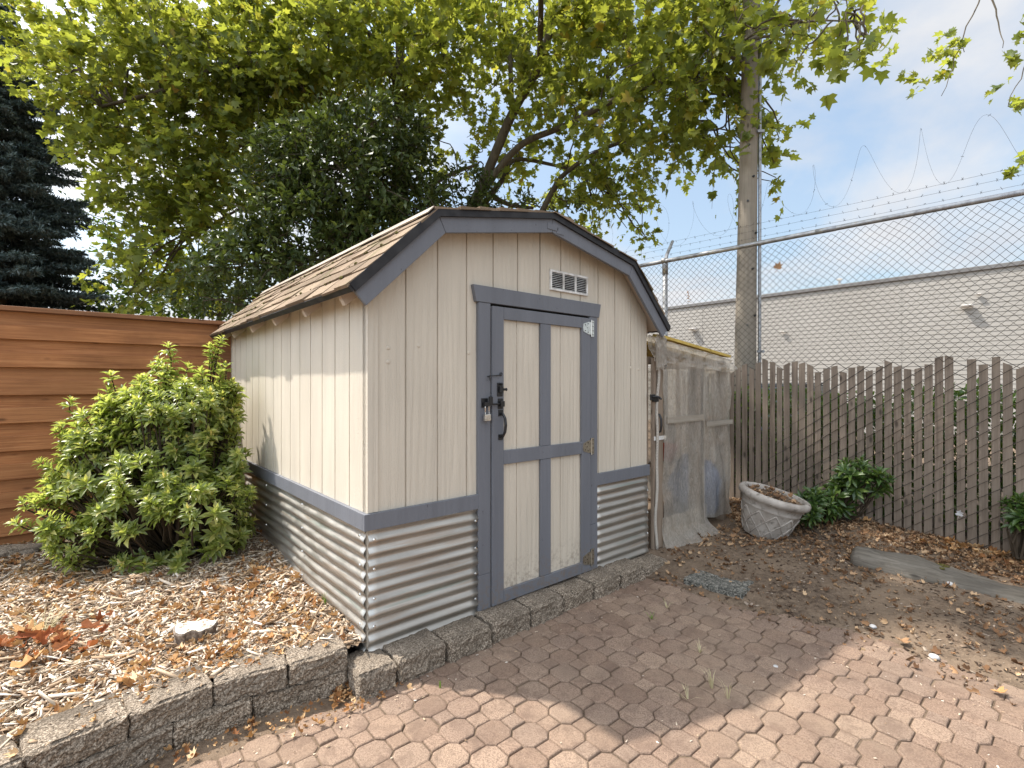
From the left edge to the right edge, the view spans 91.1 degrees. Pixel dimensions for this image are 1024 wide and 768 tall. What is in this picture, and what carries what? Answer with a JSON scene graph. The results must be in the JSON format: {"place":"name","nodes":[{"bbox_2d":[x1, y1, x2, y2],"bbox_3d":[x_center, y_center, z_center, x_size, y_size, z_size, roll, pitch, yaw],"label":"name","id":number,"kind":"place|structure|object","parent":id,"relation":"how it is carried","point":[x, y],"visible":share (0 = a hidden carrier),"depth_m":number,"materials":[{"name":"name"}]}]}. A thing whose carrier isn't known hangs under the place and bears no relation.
{"place":"outdoors","nodes":[
{"label":"outdoors","id":0,"kind":"place"},
{"bbox_2d":[0,0,1023,320],"label":"sky","id":1,"kind":"structure","parent":0,"point":[877,117],"materials":[{"name":"blue"}]},
{"bbox_2d":[138,420,1023,767],"bbox_3d":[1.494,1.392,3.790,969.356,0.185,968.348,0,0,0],"label":"ground","id":2,"kind":"structure","parent":0,"point":[916,598],"depth_m":3.29,"materials":[{"name":"soil"}]},
{"bbox_2d":[0,3,116,311],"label":"spruce tree","id":3,"kind":"object","parent":2,"relation":"on","point":[34,268],"visible":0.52,"depth_m":9.35,"materials":[{"name":"green plant"}]},
{"bbox_2d":[63,762,79,767],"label":"retaining block","id":4,"kind":"structure","parent":2,"relation":"on","point":[76,765],"depth_m":1.81,"materials":[{"name":"concrete"}]},
{"bbox_2d":[0,734,23,767],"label":"retaining block","id":5,"kind":"structure","parent":4,"relation":"on","point":[15,761],"depth_m":1.71,"materials":[{"name":"concrete"}]},
{"bbox_2d":[0,305,230,544],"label":"board fence","id":6,"kind":"object","parent":2,"relation":"on","point":[51,360],"visible":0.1,"depth_m":4.15,"materials":[{"name":"brown wood"}]},
{"bbox_2d":[79,722,173,767],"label":"retaining block","id":7,"kind":"structure","parent":2,"relation":"on","point":[134,752],"depth_m":1.94,"materials":[{"name":"concrete"}]},
{"bbox_2d":[16,693,129,767],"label":"retaining block","id":8,"kind":"structure","parent":7,"relation":"on","point":[62,748],"depth_m":1.85,"materials":[{"name":"concrete"}]},
{"bbox_2d":[58,182,273,320],"bbox_3d":[-7.137,-1.524,10.436,4.994,5.999,2.188,0,0,15],"label":"background tree","id":9,"kind":"object","parent":2,"relation":"on","point":[178,311],"visible":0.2,"depth_m":10.31,"materials":[{"name":"green plant"}]},
{"bbox_2d":[0,520,379,746],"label":"planting bed","id":10,"kind":"object","parent":2,"relation":"on","point":[357,641],"visible":0.16,"depth_m":2.77,"materials":[{"name":"brown wood"}]},
{"bbox_2d":[0,543,42,558],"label":"edging stone","id":11,"kind":"object","parent":10,"relation":"on","point":[11,549],"visible":0.38,"depth_m":3.73,"materials":[{"name":"concrete"}]},
{"bbox_2d":[9,647,44,676],"bbox_3d":[-2.178,1.239,2.252,0.120,0.043,0.174,-11,10,7],"label":"fallen leaf","id":12,"kind":"object","parent":10,"relation":"on","point":[27,659],"visible":0.99,"depth_m":2.25,"materials":[{"name":"plant"}]},
{"bbox_2d":[10,618,43,632],"bbox_3d":[-2.430,1.229,2.525,0.189,0.047,0.130,15,-9,5],"label":"fallen leaf","id":13,"kind":"object","parent":10,"relation":"on","point":[30,625],"visible":0.55,"depth_m":2.55,"materials":[{"name":"beige plant"}]},
{"bbox_2d":[10,600,95,633],"bbox_3d":[-2.415,1.235,2.615,0.436,0.104,0.424,0,0,0],"label":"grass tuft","id":14,"kind":"object","parent":10,"relation":"on","point":[45,627],"visible":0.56,"depth_m":2.64,"materials":[{"name":"beige plant"}]},
{"bbox_2d":[0,610,112,661],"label":"dry leaves","id":15,"kind":"object","parent":10,"relation":"on","point":[63,643],"visible":0.89,"depth_m":2.44,"materials":[{"name":"orange plant"}]},
{"bbox_2d":[38,631,78,646],"bbox_3d":[-2.204,1.236,2.451,0.115,0.043,0.127,0,0,8],"label":"fallen leaf","id":16,"kind":"object","parent":10,"relation":"on","point":[54,634],"visible":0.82,"depth_m":2.46,"materials":[{"name":"plant"}]},
{"bbox_2d":[4,335,258,575],"bbox_3d":[-2.626,0.481,3.757,1.696,1.749,1.252,0,0,0],"label":"evergreen shrub","id":17,"kind":"object","parent":10,"relation":"on","point":[151,467],"visible":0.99,"depth_m":3.52,"materials":[{"name":"green plant"}]},
{"bbox_2d":[2,638,328,757],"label":"dry leaves","id":18,"kind":"object","parent":10,"relation":"on","point":[13,752],"visible":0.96,"depth_m":1.99,"materials":[{"name":"brown plant"}]},
{"bbox_2d":[4,631,341,746],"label":"wood chips","id":19,"kind":"object","parent":10,"relation":"on","point":[90,705],"visible":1,"depth_m":2.06,"materials":[{"name":"beige wood"}]},
{"bbox_2d":[164,653,183,662],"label":"fallen leaf","id":20,"kind":"object","parent":10,"relation":"on","point":[176,658],"visible":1,"depth_m":2.32,"materials":[{"name":"orange plant"}]},
{"bbox_2d":[0,514,353,743],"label":"dry leaves","id":21,"kind":"object","parent":10,"relation":"on","point":[128,680],"visible":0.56,"depth_m":2.70,"materials":[{"name":"brown plant"}]},
{"bbox_2d":[0,513,358,748],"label":"wood chips","id":22,"kind":"object","parent":10,"relation":"on","point":[113,674],"visible":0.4,"depth_m":2.70,"materials":[{"name":"beige wood"}]},
{"bbox_2d":[0,517,361,748],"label":"wood splinters","id":23,"kind":"object","parent":10,"relation":"on","point":[198,607],"visible":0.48,"depth_m":2.70,"materials":[{"name":"beige wood"}]},
{"bbox_2d":[173,619,217,645],"bbox_3d":[-1.595,1.275,2.530,0.231,0.142,0.142,4,8,-17],"label":"rock","id":24,"kind":"object","parent":10,"relation":"on","point":[180,630],"visible":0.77,"depth_m":2.50,"materials":[{"name":"white stone"}]},
{"bbox_2d":[173,686,251,750],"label":"retaining block","id":25,"kind":"structure","parent":2,"relation":"on","point":[213,720],"depth_m":2.10,"materials":[{"name":"concrete"}]},
{"bbox_2d":[122,665,213,738],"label":"retaining block","id":26,"kind":"structure","parent":25,"relation":"on","point":[161,707],"depth_m":2.05,"materials":[{"name":"concrete"}]},
{"bbox_2d":[130,681,412,767],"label":"dry leaves","id":27,"kind":"object","parent":2,"relation":"on","point":[192,754],"visible":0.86,"depth_m":2.16,"materials":[{"name":"brown plant"}]},
{"bbox_2d":[251,669,347,718],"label":"retaining block","id":28,"kind":"structure","parent":2,"relation":"on","point":[271,702],"depth_m":2.30,"materials":[{"name":"concrete"}]},
{"bbox_2d":[213,645,287,705],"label":"retaining block","id":29,"kind":"structure","parent":28,"relation":"on","point":[266,675],"depth_m":2.22,"materials":[{"name":"concrete"}]},
{"bbox_2d":[284,631,347,685],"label":"retaining block","id":30,"kind":"structure","parent":28,"relation":"on","point":[317,660],"depth_m":2.36,"materials":[{"name":"concrete"}]},
{"bbox_2d":[150,71,470,320],"bbox_3d":[-2.932,-1.539,7.498,4.670,6.019,2.378,0,0,0],"label":"laurel tree","id":31,"kind":"object","parent":2,"relation":"on","point":[316,195],"visible":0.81,"depth_m":7.06,"materials":[{"name":"green plant"}]},
{"bbox_2d":[329,682,351,701],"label":"dry leaves","id":32,"kind":"object","parent":2,"relation":"on","point":[339,691],"visible":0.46,"depth_m":2.36,"materials":[{"name":"brown plant"}]},
{"bbox_2d":[347,648,396,701],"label":"kerb block","id":33,"kind":"structure","parent":2,"relation":"on","point":[371,673],"depth_m":2.40,"materials":[{"name":"concrete"}]},
{"bbox_2d":[382,628,445,684],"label":"kerb block","id":34,"kind":"structure","parent":2,"relation":"on","point":[417,654],"depth_m":2.57,"materials":[{"name":"concrete"}]},
{"bbox_2d":[209,206,670,651],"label":"garden shed","id":35,"kind":"structure","parent":2,"relation":"on","point":[404,489],"depth_m":3.07,"materials":[{"name":"beige paint"}]},
{"bbox_2d":[483,406,490,420],"bbox_3d":[-0.148,0.168,2.992,0.045,0.105,0.024,0,0,-41],"label":"padlock","id":36,"kind":"object","parent":35,"relation":"hanging from","point":[486,417],"visible":1,"depth_m":2.98,"materials":[{"name":"metal"}]},
{"bbox_2d":[487,306,593,606],"bbox_3d":[0.231,0.437,3.321,1.003,1.819,0.089,0,0,-41],"label":"door","id":37,"kind":"structure","parent":35,"relation":"in","point":[541,446],"depth_m":3.31,"materials":[{"name":"beige paint"}]},
{"bbox_2d":[432,615,491,662],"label":"kerb block","id":38,"kind":"structure","parent":2,"relation":"on","point":[466,636],"depth_m":2.76,"materials":[{"name":"concrete"}]},
{"bbox_2d":[474,600,529,643],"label":"kerb block","id":39,"kind":"structure","parent":2,"relation":"on","point":[507,619],"depth_m":2.95,"materials":[{"name":"concrete"}]},
{"bbox_2d":[0,0,1023,318],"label":"plane tree","id":40,"kind":"object","parent":2,"relation":"on","point":[272,58],"visible":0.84,"depth_m":7.88,"materials":[{"name":"green plant"}]},
{"bbox_2d":[416,156,583,220],"bbox_3d":[-0.186,-1.215,8.715,3.084,5.370,1.255,0,0,-8],"label":"ivy clump","id":41,"kind":"object","parent":40,"relation":"attached to","point":[480,193],"visible":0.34,"depth_m":8.50,"materials":[{"name":"green plant"}]},
{"bbox_2d":[512,588,563,627],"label":"kerb block","id":42,"kind":"structure","parent":2,"relation":"on","point":[543,605],"depth_m":3.15,"materials":[{"name":"concrete"}]},
{"bbox_2d":[544,577,592,611],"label":"kerb block","id":43,"kind":"structure","parent":2,"relation":"on","point":[574,592],"depth_m":3.35,"materials":[{"name":"concrete"}]},
{"bbox_2d":[574,565,619,599],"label":"kerb block","id":44,"kind":"structure","parent":2,"relation":"on","point":[604,581],"depth_m":3.52,"materials":[{"name":"concrete"}]},
{"bbox_2d":[604,558,645,588],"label":"kerb block","id":45,"kind":"structure","parent":2,"relation":"on","point":[630,571],"depth_m":3.72,"materials":[{"name":"concrete"}]},
{"bbox_2d":[630,553,666,575],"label":"kerb block","id":46,"kind":"structure","parent":2,"relation":"on","point":[652,563],"depth_m":3.94,"materials":[{"name":"concrete"}]},
{"bbox_2d":[647,334,735,549],"bbox_3d":[1.145,0.497,5.226,1.467,1.866,1.978,0,0,-41],"label":"lean to","id":47,"kind":"object","parent":2,"relation":"on","point":[661,356],"visible":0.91,"depth_m":4.65,"materials":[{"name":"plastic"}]},
{"bbox_2d":[663,443,678,460],"bbox_3d":[1.637,0.723,5.339,0.260,0.170,0.260,0,0,0],"label":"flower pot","id":48,"kind":"object","parent":47,"relation":"on","point":[666,452],"visible":0.59,"depth_m":5.24,"materials":[{"name":"plastic"}]},
{"bbox_2d":[650,358,721,549],"bbox_3d":[1.529,0.587,4.387,0.950,1.635,0.205,0,0,-41],"label":"door","id":49,"kind":"structure","parent":47,"relation":"in","point":[656,396],"depth_m":4.31,"materials":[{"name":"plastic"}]},
{"bbox_2d":[667,453,721,516],"bbox_3d":[1.887,1.035,5.196,0.585,0.656,0.415,0,0,0],"label":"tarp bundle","id":50,"kind":"object","parent":2,"relation":"on","point":[681,506],"visible":0.66,"depth_m":5.08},
{"bbox_2d":[734,0,764,492],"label":"utility pole","id":51,"kind":"object","parent":2,"relation":"on","point":[750,174],"visible":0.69,"depth_m":6.26,"materials":[{"name":"brown wood"}]},
{"bbox_2d":[738,481,810,539],"bbox_3d":[2.346,1.188,4.596,0.613,0.408,0.602,12,7,-10],"label":"planter pot","id":52,"kind":"object","parent":2,"relation":"on","point":[764,516],"visible":0.91,"depth_m":4.42,"materials":[{"name":"concrete"}]},
{"bbox_2d":[748,483,798,503],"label":"potted leaves","id":53,"kind":"object","parent":52,"relation":"in","point":[776,492],"visible":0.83,"depth_m":4.57,"materials":[{"name":"brown plant"}]},
{"bbox_2d":[600,115,1023,556],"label":"chain link fence","id":54,"kind":"object","parent":2,"relation":"on","point":[972,459],"visible":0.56,"depth_m":4.71,"materials":[{"name":"metal"}]},
{"bbox_2d":[774,262,782,270],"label":"dead leaf","id":55,"kind":"object","parent":54,"relation":"attached to","point":[778,266],"visible":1,"depth_m":5.38,"materials":[{"name":"brown plant"}]},
{"bbox_2d":[955,510,962,517],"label":"dead leaf","id":56,"kind":"object","parent":54,"relation":"attached to","point":[959,513],"visible":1,"depth_m":4.32,"materials":[{"name":"grey plant"}]},
{"bbox_2d":[647,260,1023,440],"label":"warehouse","id":57,"kind":"structure","parent":2,"relation":"on","point":[790,328],"depth_m":14.33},
{"bbox_2d":[648,487,1023,704],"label":"leaf litter","id":58,"kind":"object","parent":2,"relation":"on","point":[882,527],"visible":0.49,"depth_m":4.04,"materials":[{"name":"brown plant"}]},
{"bbox_2d":[993,550,1010,554],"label":"fallen leaf","id":59,"kind":"object","parent":58,"relation":"on","point":[1003,552],"visible":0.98,"depth_m":4.07,"materials":[{"name":"brown plant"}]},
{"bbox_2d":[656,497,1023,699],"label":"bark chips","id":60,"kind":"object","parent":2,"relation":"on","point":[933,634],"visible":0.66,"depth_m":3.29,"materials":[{"name":"brown wood"}]},
{"bbox_2d":[792,454,895,531],"bbox_3d":[3.012,1.037,4.728,0.966,0.769,0.528,0,0,0],"label":"shrub","id":61,"kind":"object","parent":2,"relation":"on","point":[851,489],"visible":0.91,"depth_m":4.66,"materials":[{"name":"green plant"}]},
{"bbox_2d":[709,377,1015,541],"bbox_3d":[4.340,0.736,4.827,0.931,1.600,5.262,0,0,-44],"label":"fence","id":62,"kind":"object","parent":2,"relation":"on","point":[957,393],"visible":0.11,"depth_m":5.08,"materials":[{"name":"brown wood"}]},
{"bbox_2d":[858,516,871,520],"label":"fallen leaf","id":63,"kind":"object","parent":2,"relation":"on","point":[865,518],"visible":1,"depth_m":4.80,"materials":[{"name":"brown plant"}]},
{"bbox_2d":[896,637,911,642],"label":"fallen leaf","id":64,"kind":"object","parent":2,"relation":"on","point":[905,640],"visible":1,"depth_m":2.82,"materials":[{"name":"plant"}]},
{"bbox_2d":[850,546,1023,603],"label":"log","id":65,"kind":"object","parent":2,"relation":"on","point":[914,567],"visible":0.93,"depth_m":3.68,"materials":[{"name":"grey wood"}]},
{"bbox_2d":[915,536,1023,568],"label":"dry leaves","id":66,"kind":"object","parent":2,"relation":"on","point":[963,545],"visible":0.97,"depth_m":4.20,"materials":[{"name":"brown plant"}]},
{"bbox_2d":[997,491,1023,559],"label":"laurel sprig","id":67,"kind":"object","parent":2,"relation":"on","point":[1014,518],"visible":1,"depth_m":3.99,"materials":[{"name":"green plant"}]},
{"bbox_2d":[190,578,1023,767],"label":"patio","id":68,"kind":"structure","parent":0,"point":[493,743],"depth_m":2.30,"materials":[{"name":"brick"}]},
{"bbox_2d":[237,591,1022,767],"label":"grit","id":69,"kind":"object","parent":68,"relation":"on","point":[589,683],"visible":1,"depth_m":2.24,"materials":[{"name":"grey gravel"}]},
{"bbox_2d":[681,684,704,699],"bbox_3d":[0.811,1.446,2.356,0.140,0.056,0.133,0,0,0],"label":"grass tuft","id":70,"kind":"object","parent":68,"relation":"on","point":[685,693],"visible":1,"depth_m":2.35,"materials":[{"name":"plant"}]},
{"bbox_2d":[700,668,715,688],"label":"grass tuft","id":71,"kind":"object","parent":68,"relation":"on","point":[711,682],"visible":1,"depth_m":2.44,"materials":[{"name":"plant"}]},
{"bbox_2d":[684,570,753,598],"bbox_3d":[1.560,1.447,3.675,0.429,0.065,0.424,1,-3,-42],"label":"stepping stone","id":72,"kind":"object","parent":68,"relation":"on","point":[712,582],"visible":0.69,"depth_m":3.57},
{"bbox_2d":[715,677,730,698],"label":"grass tuft","id":73,"kind":"object","parent":68,"relation":"on","point":[726,688],"visible":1,"depth_m":2.34,"materials":[{"name":"plant"}]},
{"bbox_2d":[928,653,939,659],"bbox_3d":[2.261,1.461,2.690,0.048,0.028,0.048,0,0,-41],"label":"pebble","id":74,"kind":"object","parent":68,"relation":"on","point":[933,656],"visible":1,"depth_m":2.68,"materials":[{"name":"white stone"}]},
{"bbox_2d":[991,686,1007,692],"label":"fallen leaf","id":75,"kind":"object","parent":68,"relation":"on","point":[1000,689],"visible":1,"depth_m":2.38,"materials":[{"name":"plant"}]},
{"bbox_2d":[668,382,838,469],"bbox_3d":[4.899,0.730,9.600,4.287,1.520,1.800,0,0,-40],"label":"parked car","id":76,"kind":"object","parent":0,"point":[673,432],"depth_m":8.78,"materials":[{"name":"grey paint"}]}
]}

